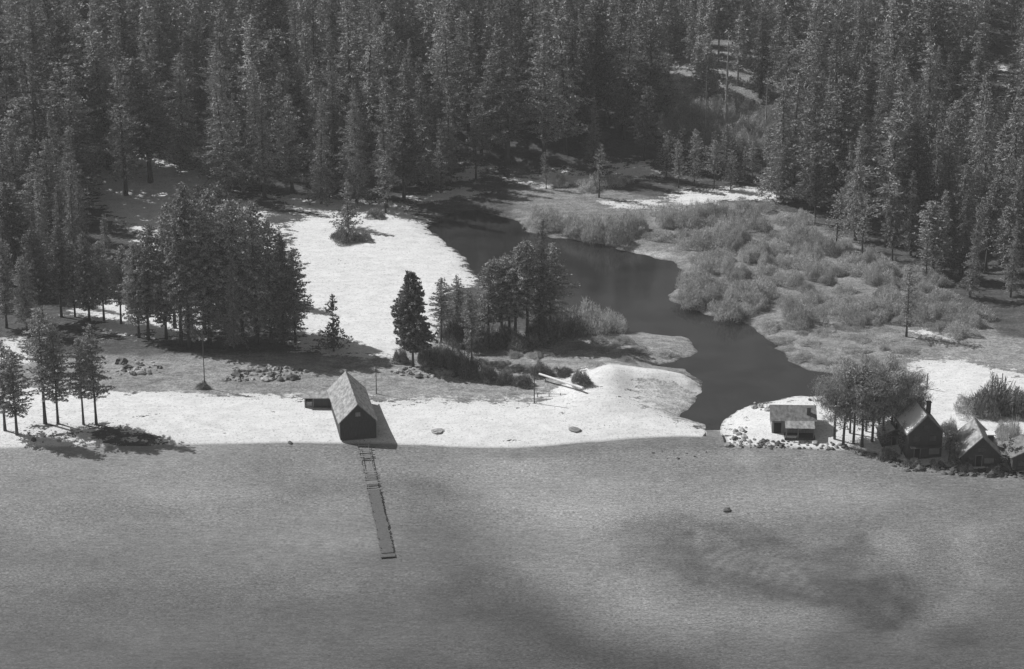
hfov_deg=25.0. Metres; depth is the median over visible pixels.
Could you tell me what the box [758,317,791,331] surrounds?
marsh shrub
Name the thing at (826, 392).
young pine
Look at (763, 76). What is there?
conifer
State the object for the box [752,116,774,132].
willow shrub
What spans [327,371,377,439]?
boathouse
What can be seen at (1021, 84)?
conifer
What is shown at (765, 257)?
willow shrub
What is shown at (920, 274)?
willow shrub
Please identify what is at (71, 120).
conifer
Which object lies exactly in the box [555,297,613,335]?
willow shrub
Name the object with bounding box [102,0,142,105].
conifer
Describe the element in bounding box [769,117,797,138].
willow shrub
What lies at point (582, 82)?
conifer
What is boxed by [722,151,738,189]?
pine tree
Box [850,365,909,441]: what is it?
young pine
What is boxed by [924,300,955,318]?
willow shrub
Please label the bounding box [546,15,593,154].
conifer
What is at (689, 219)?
willow shrub
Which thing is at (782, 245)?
willow shrub
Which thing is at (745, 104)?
willow shrub
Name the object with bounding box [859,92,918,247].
conifer
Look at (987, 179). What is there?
conifer
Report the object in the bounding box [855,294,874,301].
willow shrub
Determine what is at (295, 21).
conifer
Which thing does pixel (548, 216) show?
willow shrub
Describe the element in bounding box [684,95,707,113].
willow shrub
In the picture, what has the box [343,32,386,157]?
conifer
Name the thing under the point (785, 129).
conifer
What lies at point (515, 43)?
conifer
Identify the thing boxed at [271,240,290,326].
pine tree
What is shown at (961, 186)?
conifer
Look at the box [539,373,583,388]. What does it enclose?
white log
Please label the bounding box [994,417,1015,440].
bush
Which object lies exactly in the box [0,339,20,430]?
pine tree
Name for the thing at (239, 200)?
conifer
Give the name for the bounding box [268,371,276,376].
boulder
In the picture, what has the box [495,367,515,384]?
brush clump
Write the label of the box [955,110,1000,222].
conifer
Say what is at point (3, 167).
conifer
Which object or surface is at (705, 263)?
willow shrub
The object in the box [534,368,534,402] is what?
wooden pole
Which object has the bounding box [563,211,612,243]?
willow shrub
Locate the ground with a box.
[0,0,1023,475]
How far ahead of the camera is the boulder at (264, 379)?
450.17 m
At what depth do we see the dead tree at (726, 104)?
598.30 m
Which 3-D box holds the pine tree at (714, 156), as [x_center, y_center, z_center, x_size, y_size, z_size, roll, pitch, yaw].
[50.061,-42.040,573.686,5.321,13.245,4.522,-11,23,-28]
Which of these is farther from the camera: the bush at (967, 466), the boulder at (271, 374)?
the boulder at (271, 374)
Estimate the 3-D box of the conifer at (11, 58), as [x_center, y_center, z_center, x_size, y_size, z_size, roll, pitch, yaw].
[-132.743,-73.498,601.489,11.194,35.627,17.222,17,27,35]
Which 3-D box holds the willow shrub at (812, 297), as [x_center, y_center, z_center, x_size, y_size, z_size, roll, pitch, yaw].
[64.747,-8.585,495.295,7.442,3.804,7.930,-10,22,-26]
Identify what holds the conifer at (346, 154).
on the ground
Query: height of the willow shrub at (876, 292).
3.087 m
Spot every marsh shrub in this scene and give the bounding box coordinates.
[474,358,487,365]
[493,360,510,366]
[506,349,522,358]
[508,361,534,372]
[525,350,541,359]
[540,348,571,357]
[566,340,593,350]
[586,335,610,343]
[586,360,605,369]
[594,345,611,352]
[611,334,636,344]
[615,355,636,363]
[623,345,651,353]
[658,348,678,357]
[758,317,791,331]
[766,335,795,346]
[779,345,796,351]
[786,350,816,361]
[794,330,807,335]
[795,337,821,348]
[802,323,837,336]
[812,357,831,363]
[813,347,835,355]
[826,322,851,329]
[828,332,847,339]
[828,354,858,363]
[840,323,868,332]
[840,331,873,343]
[840,344,872,358]
[860,354,878,362]
[863,333,900,346]
[873,324,901,332]
[879,344,889,350]
[890,346,920,357]
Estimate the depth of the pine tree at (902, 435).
417.03 m
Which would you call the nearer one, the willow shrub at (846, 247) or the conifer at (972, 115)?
the willow shrub at (846, 247)
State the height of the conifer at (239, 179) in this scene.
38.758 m
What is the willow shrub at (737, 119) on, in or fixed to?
on the ground
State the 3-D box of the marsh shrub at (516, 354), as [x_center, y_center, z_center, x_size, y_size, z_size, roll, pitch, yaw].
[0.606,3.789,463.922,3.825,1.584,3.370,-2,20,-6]
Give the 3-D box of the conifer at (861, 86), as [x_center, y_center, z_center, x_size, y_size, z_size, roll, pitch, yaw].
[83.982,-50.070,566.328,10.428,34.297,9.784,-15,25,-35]
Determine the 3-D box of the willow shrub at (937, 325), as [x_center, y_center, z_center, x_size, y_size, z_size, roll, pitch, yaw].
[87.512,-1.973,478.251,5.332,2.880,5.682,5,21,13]
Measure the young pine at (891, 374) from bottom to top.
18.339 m
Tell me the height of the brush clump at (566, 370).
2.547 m
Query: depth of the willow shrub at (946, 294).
494.95 m
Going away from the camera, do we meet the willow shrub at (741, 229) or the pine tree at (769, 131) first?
the willow shrub at (741, 229)
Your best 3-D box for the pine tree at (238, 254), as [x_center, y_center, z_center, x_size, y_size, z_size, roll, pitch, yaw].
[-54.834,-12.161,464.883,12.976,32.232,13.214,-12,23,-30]
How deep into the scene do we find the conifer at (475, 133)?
577.96 m
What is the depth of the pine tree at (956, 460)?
413.32 m
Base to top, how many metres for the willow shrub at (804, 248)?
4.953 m
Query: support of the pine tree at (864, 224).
on the ground
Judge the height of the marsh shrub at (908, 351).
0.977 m
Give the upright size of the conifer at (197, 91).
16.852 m
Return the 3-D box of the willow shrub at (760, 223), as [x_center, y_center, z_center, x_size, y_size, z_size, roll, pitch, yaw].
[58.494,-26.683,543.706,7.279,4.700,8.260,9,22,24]
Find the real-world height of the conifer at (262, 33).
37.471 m
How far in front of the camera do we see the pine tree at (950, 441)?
414.45 m
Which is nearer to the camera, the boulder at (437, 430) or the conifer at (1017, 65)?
the boulder at (437, 430)
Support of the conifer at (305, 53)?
on the ground
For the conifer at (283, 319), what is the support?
on the ground
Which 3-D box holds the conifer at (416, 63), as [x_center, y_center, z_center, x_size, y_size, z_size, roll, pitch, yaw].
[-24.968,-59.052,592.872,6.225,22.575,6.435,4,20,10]
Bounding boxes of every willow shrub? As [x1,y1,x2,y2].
[522,201,571,231]
[545,173,569,187]
[547,210,588,237]
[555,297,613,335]
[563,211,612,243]
[573,176,607,191]
[580,211,633,250]
[593,307,627,333]
[600,172,634,187]
[615,206,649,237]
[641,228,675,242]
[643,201,693,218]
[655,204,672,227]
[661,123,688,143]
[671,289,705,310]
[672,203,699,229]
[672,225,722,252]
[673,228,691,238]
[675,134,704,149]
[675,275,704,292]
[676,100,709,117]
[676,266,703,283]
[677,123,697,140]
[677,281,716,308]
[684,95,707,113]
[685,198,706,218]
[686,119,710,140]
[686,253,704,265]
[688,252,719,276]
[690,213,722,230]
[690,246,738,262]
[690,268,720,289]
[691,98,714,118]
[691,226,718,233]
[695,133,712,148]
[699,279,728,303]
[702,277,746,296]
[703,199,736,219]
[705,228,736,246]
[706,294,757,321]
[707,93,723,112]
[712,102,738,124]
[712,256,721,266]
[715,125,733,142]
[715,211,742,234]
[716,95,741,116]
[716,113,732,128]
[719,134,747,149]
[720,254,735,273]
[722,95,759,116]
[722,263,740,283]
[723,113,745,125]
[723,286,738,299]
[724,230,744,251]
[724,275,779,305]
[729,120,752,141]
[729,217,751,240]
[731,117,752,135]
[731,280,773,298]
[732,195,757,215]
[733,214,751,226]
[734,114,769,135]
[734,262,753,278]
[735,132,755,154]
[736,243,758,263]
[740,129,760,150]
[742,104,764,119]
[742,290,768,310]
[743,202,761,219]
[744,213,773,232]
[745,233,784,257]
[750,260,784,280]
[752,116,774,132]
[753,108,772,127]
[753,230,788,242]
[754,128,767,146]
[755,200,775,213]
[757,137,781,152]
[758,249,775,265]
[758,270,797,287]
[759,101,786,120]
[759,145,776,155]
[759,237,794,257]
[764,252,800,267]
[765,212,794,225]
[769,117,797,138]
[770,294,800,305]
[779,217,816,241]
[779,291,803,312]
[780,252,818,270]
[780,266,805,286]
[781,232,806,249]
[782,299,829,329]
[786,208,818,223]
[786,214,801,232]
[790,240,812,256]
[795,279,816,292]
[798,227,830,248]
[800,288,831,306]
[803,261,820,280]
[807,242,825,261]
[810,234,842,255]
[813,257,842,276]
[813,296,848,314]
[817,268,837,285]
[827,301,867,325]
[828,291,859,304]
[829,282,858,293]
[830,258,861,276]
[834,237,855,254]
[836,251,863,265]
[844,298,889,320]
[845,261,872,276]
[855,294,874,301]
[857,243,878,263]
[857,308,881,326]
[860,264,882,284]
[863,252,901,279]
[867,291,906,322]
[872,276,902,288]
[872,285,891,296]
[877,283,905,306]
[890,311,910,325]
[900,262,937,281]
[900,271,919,287]
[904,287,926,300]
[905,297,929,313]
[909,302,941,326]
[915,280,937,291]
[916,287,965,304]
[922,270,951,286]
[922,321,945,333]
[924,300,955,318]
[932,300,963,314]
[935,313,974,330]
[941,319,980,339]
[952,301,996,321]
[967,314,989,326]
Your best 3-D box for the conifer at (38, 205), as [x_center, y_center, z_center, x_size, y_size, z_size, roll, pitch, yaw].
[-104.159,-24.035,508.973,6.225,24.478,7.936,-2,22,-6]
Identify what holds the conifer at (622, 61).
on the ground
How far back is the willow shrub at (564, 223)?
542.49 m
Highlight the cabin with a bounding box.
[768,405,816,439]
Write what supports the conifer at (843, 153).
on the ground
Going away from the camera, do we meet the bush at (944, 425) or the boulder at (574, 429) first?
the bush at (944, 425)
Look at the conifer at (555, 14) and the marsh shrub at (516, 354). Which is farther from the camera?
the conifer at (555, 14)
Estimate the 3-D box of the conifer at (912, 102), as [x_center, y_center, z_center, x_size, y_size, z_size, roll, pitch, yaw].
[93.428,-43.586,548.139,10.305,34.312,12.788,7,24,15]
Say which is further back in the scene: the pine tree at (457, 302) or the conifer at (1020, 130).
the conifer at (1020, 130)
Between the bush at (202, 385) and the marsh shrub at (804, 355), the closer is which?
the bush at (202, 385)
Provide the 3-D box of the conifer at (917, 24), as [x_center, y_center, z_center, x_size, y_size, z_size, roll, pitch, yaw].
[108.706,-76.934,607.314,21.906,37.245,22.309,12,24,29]
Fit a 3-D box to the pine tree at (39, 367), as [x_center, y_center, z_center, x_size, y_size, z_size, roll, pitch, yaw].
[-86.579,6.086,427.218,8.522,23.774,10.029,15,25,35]
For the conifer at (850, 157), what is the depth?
538.27 m
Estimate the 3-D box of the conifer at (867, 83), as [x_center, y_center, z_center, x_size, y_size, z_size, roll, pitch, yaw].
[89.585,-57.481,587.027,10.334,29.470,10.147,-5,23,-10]
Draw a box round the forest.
[0,0,1023,98]
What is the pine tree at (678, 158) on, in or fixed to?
on the ground
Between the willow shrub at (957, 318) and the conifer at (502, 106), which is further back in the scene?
the conifer at (502, 106)
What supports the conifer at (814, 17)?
on the ground
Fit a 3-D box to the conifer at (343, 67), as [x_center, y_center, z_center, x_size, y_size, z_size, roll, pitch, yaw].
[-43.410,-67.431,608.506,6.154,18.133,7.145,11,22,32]
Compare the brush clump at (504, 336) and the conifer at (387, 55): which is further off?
the conifer at (387, 55)
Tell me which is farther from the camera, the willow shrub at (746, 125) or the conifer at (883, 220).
the willow shrub at (746, 125)
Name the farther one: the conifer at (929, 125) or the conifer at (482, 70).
the conifer at (482, 70)
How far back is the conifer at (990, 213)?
507.17 m
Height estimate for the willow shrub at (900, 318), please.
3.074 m
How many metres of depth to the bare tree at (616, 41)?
615.72 m
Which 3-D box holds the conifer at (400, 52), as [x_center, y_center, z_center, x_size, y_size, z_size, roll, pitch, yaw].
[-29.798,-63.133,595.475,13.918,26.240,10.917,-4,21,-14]
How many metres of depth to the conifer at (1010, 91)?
591.16 m
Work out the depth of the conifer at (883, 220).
534.27 m
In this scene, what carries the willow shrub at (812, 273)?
on the ground
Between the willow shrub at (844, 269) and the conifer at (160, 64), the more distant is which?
the conifer at (160, 64)
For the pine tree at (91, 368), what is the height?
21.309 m
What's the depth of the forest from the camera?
622.26 m
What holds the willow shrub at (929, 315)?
on the ground
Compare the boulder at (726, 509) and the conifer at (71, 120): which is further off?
the conifer at (71, 120)
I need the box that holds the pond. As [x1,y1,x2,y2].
[427,210,837,441]
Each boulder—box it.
[115,358,127,364]
[122,364,132,369]
[135,370,145,374]
[222,376,230,380]
[230,372,242,377]
[240,367,251,371]
[260,376,268,381]
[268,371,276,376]
[283,374,298,380]
[431,428,444,433]
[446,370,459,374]
[451,372,458,377]
[568,426,580,431]
[723,507,730,511]
[725,442,733,447]
[916,464,923,471]
[950,466,957,471]
[957,472,967,476]
[969,472,976,476]
[985,473,995,477]
[986,467,999,473]
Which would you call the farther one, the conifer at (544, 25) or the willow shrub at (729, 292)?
the conifer at (544, 25)
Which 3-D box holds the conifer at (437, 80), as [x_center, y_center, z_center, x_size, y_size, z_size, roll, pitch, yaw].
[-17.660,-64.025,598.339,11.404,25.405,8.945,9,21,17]
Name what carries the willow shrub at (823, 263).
on the ground
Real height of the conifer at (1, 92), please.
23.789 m
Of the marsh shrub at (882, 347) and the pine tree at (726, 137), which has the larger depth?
the pine tree at (726, 137)
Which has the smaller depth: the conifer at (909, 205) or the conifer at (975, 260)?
the conifer at (975, 260)
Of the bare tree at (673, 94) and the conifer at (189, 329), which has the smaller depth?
the conifer at (189, 329)
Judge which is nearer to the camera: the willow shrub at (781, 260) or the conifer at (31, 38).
the willow shrub at (781, 260)
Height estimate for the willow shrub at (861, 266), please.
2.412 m
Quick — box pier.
[357,443,394,557]
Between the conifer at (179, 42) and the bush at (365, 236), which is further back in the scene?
the conifer at (179, 42)
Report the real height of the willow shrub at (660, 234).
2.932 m
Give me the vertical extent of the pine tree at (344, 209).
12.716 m
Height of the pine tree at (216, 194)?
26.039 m
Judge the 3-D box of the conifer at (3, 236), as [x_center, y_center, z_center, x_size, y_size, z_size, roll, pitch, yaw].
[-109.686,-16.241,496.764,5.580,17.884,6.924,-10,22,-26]
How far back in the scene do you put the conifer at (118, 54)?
600.73 m
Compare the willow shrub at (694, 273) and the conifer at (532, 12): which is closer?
the willow shrub at (694, 273)
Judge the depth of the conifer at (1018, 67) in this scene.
597.63 m
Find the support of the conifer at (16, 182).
on the ground
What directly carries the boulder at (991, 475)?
on the ground
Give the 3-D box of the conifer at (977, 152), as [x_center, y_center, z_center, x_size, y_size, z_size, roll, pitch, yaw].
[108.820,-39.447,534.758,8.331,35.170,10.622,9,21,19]
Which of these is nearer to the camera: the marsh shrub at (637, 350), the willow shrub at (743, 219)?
the marsh shrub at (637, 350)
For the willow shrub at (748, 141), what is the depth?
594.31 m
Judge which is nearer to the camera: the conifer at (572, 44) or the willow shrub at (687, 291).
the willow shrub at (687, 291)
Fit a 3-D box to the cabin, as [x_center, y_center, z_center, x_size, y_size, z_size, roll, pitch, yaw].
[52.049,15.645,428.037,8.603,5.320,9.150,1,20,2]
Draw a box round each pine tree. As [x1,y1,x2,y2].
[0,238,19,328]
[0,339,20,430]
[0,347,39,435]
[8,255,40,333]
[16,306,67,424]
[19,229,61,322]
[33,324,72,423]
[44,224,78,317]
[58,242,84,316]
[62,338,98,424]
[69,322,115,424]
[70,231,101,322]
[86,240,113,320]
[108,245,127,323]
[115,240,151,337]
[121,224,169,339]
[148,228,177,339]
[150,202,177,328]
[157,181,206,346]
[173,203,234,344]
[187,184,205,228]
[190,188,220,334]
[198,181,239,271]
[208,199,272,344]
[237,198,271,322]
[250,218,289,342]
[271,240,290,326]
[274,247,314,342]
[313,294,351,352]
[329,181,366,230]
[372,150,399,212]
[390,270,437,366]
[427,277,456,342]
[445,275,471,324]
[459,288,483,355]
[473,256,506,333]
[482,255,517,331]
[484,256,531,332]
[498,243,537,330]
[500,240,555,337]
[524,242,580,339]
[540,152,551,188]
[590,144,608,197]
[653,120,670,161]
[655,130,676,177]
[671,139,687,187]
[673,125,691,162]
[683,134,705,185]
[685,128,703,165]
[696,145,712,175]
[701,130,727,168]
[704,140,725,188]
[717,124,737,172]
[718,138,747,180]
[722,124,731,153]
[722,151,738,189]
[735,134,748,163]
[741,146,749,171]
[744,141,761,182]
[759,154,779,185]
[760,125,777,171]
[767,124,775,150]
[774,144,794,204]
[784,129,807,199]
[801,152,828,222]
[821,189,850,240]
[852,192,877,253]
[877,419,891,448]
[880,191,903,260]
[894,420,906,453]
[895,263,921,336]
[915,223,942,276]
[941,424,957,460]
[945,442,962,468]
[995,434,1015,469]
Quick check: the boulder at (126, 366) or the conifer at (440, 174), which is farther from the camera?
the conifer at (440, 174)
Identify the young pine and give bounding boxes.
[807,359,862,439]
[821,357,888,443]
[824,366,865,445]
[827,358,859,433]
[842,350,888,431]
[843,363,880,447]
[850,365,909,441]
[854,350,916,430]
[864,359,921,423]
[878,362,930,425]
[899,381,934,408]
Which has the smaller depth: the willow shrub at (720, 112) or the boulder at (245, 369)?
the boulder at (245, 369)
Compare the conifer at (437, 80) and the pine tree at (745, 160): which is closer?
the pine tree at (745, 160)
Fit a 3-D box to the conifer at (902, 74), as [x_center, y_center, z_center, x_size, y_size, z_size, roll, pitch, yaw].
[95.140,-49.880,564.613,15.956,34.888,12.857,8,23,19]
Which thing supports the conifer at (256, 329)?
on the ground
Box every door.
[349,421,357,437]
[358,420,366,437]
[774,423,780,432]
[892,437,896,444]
[914,449,919,458]
[976,456,981,465]
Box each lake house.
[894,398,945,459]
[953,417,1008,466]
[1001,434,1023,471]
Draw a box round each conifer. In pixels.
[0,1,24,113]
[0,48,22,144]
[0,81,6,144]
[0,96,46,177]
[0,136,41,196]
[0,138,21,213]
[0,181,31,272]
[0,200,14,261]
[0,219,15,290]
[1,120,29,222]
[10,0,51,105]
[10,61,56,186]
[10,153,57,226]
[12,66,25,125]
[14,49,46,130]
[14,172,53,233]
[23,10,49,128]
[25,14,85,124]
[25,205,50,291]
[26,211,51,277]
[28,67,96,174]
[28,138,64,235]
[31,0,69,85]
[32,174,51,259]
[44,111,76,216]
[45,21,118,154]
[47,66,116,193]
[48,0,78,79]
[50,181,70,254]
[54,125,91,223]
[59,86,103,193]
[59,145,99,231]
[60,172,91,284]
[65,82,88,177]
[68,179,94,263]
[79,32,146,181]
[86,3,112,98]
[95,34,117,131]
[98,214,118,293]
[100,57,141,195]
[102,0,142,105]
[103,57,190,182]
[106,87,122,126]
[111,49,131,117]
[131,52,151,130]
[135,34,183,158]
[142,5,172,100]
[143,22,176,111]
[151,52,206,175]
[168,201,211,347]
[169,23,198,86]
[170,24,198,141]
[175,64,202,133]
[190,53,202,113]
[192,80,231,175]
[197,0,238,102]
[197,51,261,195]
[200,48,231,140]
[200,81,248,200]
[210,211,250,350]
[221,55,234,104]
[222,258,250,351]
[226,14,275,164]
[227,0,271,119]
[232,0,293,89]
[234,198,247,272]
[236,202,281,343]
[239,65,276,191]
[241,28,297,106]
[241,82,259,162]
[244,81,280,197]
[260,52,299,152]
[261,225,298,344]
[266,59,298,133]
[267,72,306,180]
[272,94,314,192]
[284,25,299,94]
[286,0,312,116]
[292,23,324,131]
[300,62,342,190]
[300,71,315,163]
[302,0,326,103]
[305,92,336,206]
[312,19,342,102]
[318,32,348,170]
[318,64,344,149]
[327,1,374,132]
[332,109,370,195]
[338,82,376,205]
[340,46,351,97]
[341,70,381,168]
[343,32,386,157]
[354,0,379,86]
[363,7,386,121]
[365,22,409,132]
[365,86,398,207]
[372,74,400,191]
[377,40,414,121]
[381,99,426,199]
[388,56,430,184]
[400,72,445,192]
[411,62,424,118]
[412,58,436,140]
[418,0,461,91]
[421,82,465,168]
[424,26,471,145]
[424,39,461,128]
[430,119,452,192]
[436,77,464,182]
[450,11,481,105]
[453,15,481,139]
[457,30,486,119]
[460,100,490,179]
[462,47,504,155]
[472,0,523,124]
[475,23,539,166]
[478,43,496,80]
[493,0,537,123]
[504,0,566,125]
[506,12,529,135]
[515,6,565,143]
[520,31,568,164]
[529,219,555,340]
[535,0,565,104]
[545,0,589,116]
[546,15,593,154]
[561,19,591,125]
[566,37,597,141]
[571,2,619,126]
[580,100,604,164]
[591,0,608,106]
[598,0,640,107]
[603,12,645,139]
[612,52,633,128]
[626,85,661,159]
[629,16,679,129]
[744,7,780,100]
[754,78,806,201]
[769,18,802,111]
[770,68,838,209]
[774,72,810,181]
[777,0,833,121]
[792,62,826,137]
[793,30,833,127]
[797,67,831,165]
[802,76,871,218]
[821,79,837,178]
[824,25,854,110]
[825,75,857,206]
[826,39,841,89]
[834,62,874,168]
[834,123,876,240]
[839,141,855,230]
[842,0,868,98]
[849,54,878,128]
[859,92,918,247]
[860,121,876,209]
[864,66,902,195]
[867,41,881,129]
[867,60,930,187]
[868,73,908,224]
[868,126,904,224]
[869,68,885,180]
[873,9,918,100]
[881,0,960,100]
[889,81,923,210]
[892,21,910,109]
[894,53,910,115]
[897,122,943,244]
[898,171,922,255]
[901,150,926,233]
[904,0,947,132]
[912,200,952,271]
[913,86,927,147]
[914,19,961,110]
[915,136,972,249]
[918,37,943,173]
[922,46,951,133]
[923,119,948,193]
[926,190,954,264]
[928,140,944,211]
[929,100,965,179]
[931,106,969,194]
[932,101,947,162]
[939,53,966,137]
[941,189,982,279]
[946,62,967,125]
[948,21,1004,155]
[950,146,964,213]
[950,163,979,242]
[953,202,986,297]
[955,100,977,172]
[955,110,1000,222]
[956,3,984,100]
[957,108,980,167]
[958,72,994,180]
[960,105,1002,238]
[961,55,980,126]
[965,90,993,231]
[974,123,1021,247]
[976,175,1010,273]
[981,114,998,202]
[990,206,1023,277]
[993,175,1011,263]
[995,87,1023,202]
[996,40,1023,130]
[1001,221,1023,297]
[1004,5,1023,102]
[1004,82,1023,144]
[1005,155,1023,232]
[1007,106,1023,194]
[1007,154,1017,204]
[1011,31,1023,93]
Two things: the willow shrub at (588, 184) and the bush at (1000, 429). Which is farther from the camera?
the willow shrub at (588, 184)
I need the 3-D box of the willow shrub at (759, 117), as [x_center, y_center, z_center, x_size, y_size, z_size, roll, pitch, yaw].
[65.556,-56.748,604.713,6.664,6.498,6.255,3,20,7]
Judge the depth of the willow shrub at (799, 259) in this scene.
517.96 m
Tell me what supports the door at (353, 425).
in the boathouse
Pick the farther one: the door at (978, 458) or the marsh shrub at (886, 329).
the marsh shrub at (886, 329)
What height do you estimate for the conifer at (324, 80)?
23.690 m
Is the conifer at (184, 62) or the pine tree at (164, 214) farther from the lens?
the conifer at (184, 62)
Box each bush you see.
[195,380,211,389]
[329,224,357,245]
[354,229,373,242]
[364,208,385,218]
[876,446,899,459]
[902,457,922,466]
[929,458,945,469]
[941,416,957,435]
[944,433,958,454]
[952,392,992,419]
[957,460,974,472]
[965,371,1023,420]
[988,463,1009,475]
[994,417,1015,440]
[997,414,1023,444]
[1001,387,1023,417]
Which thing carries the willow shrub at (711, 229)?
on the ground
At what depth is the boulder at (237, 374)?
451.95 m
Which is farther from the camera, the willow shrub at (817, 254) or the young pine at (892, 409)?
the willow shrub at (817, 254)
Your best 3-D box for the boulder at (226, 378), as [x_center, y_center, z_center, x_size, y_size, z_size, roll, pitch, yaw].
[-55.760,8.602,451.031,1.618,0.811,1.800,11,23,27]
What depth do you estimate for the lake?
378.26 m
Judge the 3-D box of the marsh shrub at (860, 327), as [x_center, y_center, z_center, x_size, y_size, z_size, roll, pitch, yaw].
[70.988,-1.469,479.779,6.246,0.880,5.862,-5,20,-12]
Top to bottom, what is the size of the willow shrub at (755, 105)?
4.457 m
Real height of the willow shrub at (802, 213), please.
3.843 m
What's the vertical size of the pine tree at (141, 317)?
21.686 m
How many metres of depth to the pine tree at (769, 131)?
581.98 m
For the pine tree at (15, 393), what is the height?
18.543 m
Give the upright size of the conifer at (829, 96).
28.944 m
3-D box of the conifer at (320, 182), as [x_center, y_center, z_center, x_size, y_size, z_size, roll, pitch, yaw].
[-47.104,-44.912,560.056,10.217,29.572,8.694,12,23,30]
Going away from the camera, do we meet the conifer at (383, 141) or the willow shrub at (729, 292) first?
the willow shrub at (729, 292)
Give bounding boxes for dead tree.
[702,70,708,137]
[717,31,734,124]
[763,73,771,126]
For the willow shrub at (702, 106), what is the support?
on the ground
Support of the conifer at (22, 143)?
on the ground
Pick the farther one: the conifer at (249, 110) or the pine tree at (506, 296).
the conifer at (249, 110)
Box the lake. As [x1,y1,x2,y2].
[0,430,1023,668]
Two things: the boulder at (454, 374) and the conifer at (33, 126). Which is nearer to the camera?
the boulder at (454, 374)
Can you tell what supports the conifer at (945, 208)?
on the ground
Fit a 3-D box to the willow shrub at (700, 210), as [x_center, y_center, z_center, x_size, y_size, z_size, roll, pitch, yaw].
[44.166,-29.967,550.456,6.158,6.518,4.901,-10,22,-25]
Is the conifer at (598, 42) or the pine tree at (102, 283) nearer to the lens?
the pine tree at (102, 283)
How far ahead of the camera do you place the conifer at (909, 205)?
541.05 m
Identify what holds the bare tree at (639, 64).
on the ground
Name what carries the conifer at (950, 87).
on the ground
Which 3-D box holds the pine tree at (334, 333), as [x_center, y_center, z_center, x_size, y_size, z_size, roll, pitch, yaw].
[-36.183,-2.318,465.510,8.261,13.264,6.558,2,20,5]
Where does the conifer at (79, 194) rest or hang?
on the ground
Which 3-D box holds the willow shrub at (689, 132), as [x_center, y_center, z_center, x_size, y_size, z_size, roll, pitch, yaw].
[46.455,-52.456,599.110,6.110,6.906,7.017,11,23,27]
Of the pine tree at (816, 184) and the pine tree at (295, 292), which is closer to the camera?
the pine tree at (295, 292)
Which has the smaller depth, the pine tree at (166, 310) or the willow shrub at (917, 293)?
the pine tree at (166, 310)
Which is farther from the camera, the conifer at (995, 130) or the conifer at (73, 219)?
the conifer at (995, 130)
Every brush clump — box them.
[392,347,408,364]
[417,341,437,366]
[430,341,450,366]
[435,313,468,348]
[440,341,464,369]
[449,349,484,379]
[459,316,498,354]
[478,361,497,383]
[487,322,521,349]
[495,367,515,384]
[506,330,541,352]
[508,371,532,388]
[525,307,565,346]
[529,361,553,378]
[551,307,590,339]
[551,366,574,377]
[570,367,591,388]
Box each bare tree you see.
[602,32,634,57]
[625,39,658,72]
[625,43,672,117]
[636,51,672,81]
[648,72,689,121]
[790,83,809,100]
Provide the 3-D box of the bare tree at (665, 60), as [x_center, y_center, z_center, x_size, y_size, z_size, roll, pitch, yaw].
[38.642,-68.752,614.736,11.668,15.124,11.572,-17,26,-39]
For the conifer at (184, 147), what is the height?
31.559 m
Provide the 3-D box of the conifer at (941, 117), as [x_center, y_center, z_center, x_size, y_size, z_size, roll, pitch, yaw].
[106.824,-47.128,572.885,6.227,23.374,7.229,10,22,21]
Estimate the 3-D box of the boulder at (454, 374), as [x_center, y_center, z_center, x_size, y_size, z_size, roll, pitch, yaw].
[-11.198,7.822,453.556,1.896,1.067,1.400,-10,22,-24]
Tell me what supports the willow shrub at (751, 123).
on the ground
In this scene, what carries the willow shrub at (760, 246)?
on the ground
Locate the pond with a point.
(734, 366)
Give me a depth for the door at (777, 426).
426.61 m
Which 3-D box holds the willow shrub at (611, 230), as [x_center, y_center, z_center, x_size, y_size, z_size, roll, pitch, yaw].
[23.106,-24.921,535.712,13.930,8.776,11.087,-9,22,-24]
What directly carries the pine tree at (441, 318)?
on the ground
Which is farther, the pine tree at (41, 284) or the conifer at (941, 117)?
the conifer at (941, 117)
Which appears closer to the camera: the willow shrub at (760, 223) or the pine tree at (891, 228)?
the pine tree at (891, 228)
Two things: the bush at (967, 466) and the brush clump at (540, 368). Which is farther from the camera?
the brush clump at (540, 368)
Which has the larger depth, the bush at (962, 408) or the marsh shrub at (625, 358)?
the marsh shrub at (625, 358)
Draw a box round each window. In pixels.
[913,436,920,442]
[923,424,929,430]
[929,435,936,441]
[929,448,938,453]
[965,456,972,461]
[978,448,985,452]
[984,458,993,462]
[1017,460,1023,466]
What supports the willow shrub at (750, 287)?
on the ground
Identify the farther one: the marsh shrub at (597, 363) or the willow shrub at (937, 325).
the willow shrub at (937, 325)
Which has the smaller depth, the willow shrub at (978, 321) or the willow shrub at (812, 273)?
the willow shrub at (978, 321)
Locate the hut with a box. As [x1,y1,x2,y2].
[875,420,898,446]
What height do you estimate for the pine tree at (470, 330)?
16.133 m
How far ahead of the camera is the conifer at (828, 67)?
603.10 m
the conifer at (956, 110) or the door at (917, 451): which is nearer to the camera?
the door at (917, 451)
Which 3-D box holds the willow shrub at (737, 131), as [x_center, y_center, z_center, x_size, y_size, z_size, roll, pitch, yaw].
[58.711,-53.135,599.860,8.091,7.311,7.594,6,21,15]
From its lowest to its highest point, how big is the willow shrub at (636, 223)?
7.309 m
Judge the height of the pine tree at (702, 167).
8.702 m
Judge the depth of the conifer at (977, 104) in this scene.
555.08 m
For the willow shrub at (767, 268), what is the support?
on the ground
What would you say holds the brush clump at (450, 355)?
on the ground
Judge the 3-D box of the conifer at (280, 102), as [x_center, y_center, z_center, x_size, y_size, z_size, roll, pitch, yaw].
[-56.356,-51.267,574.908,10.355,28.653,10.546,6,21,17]
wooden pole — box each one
[202,334,204,387]
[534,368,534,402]
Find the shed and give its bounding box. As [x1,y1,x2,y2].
[303,391,330,407]
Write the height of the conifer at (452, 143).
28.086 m
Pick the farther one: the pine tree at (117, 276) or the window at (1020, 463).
the pine tree at (117, 276)

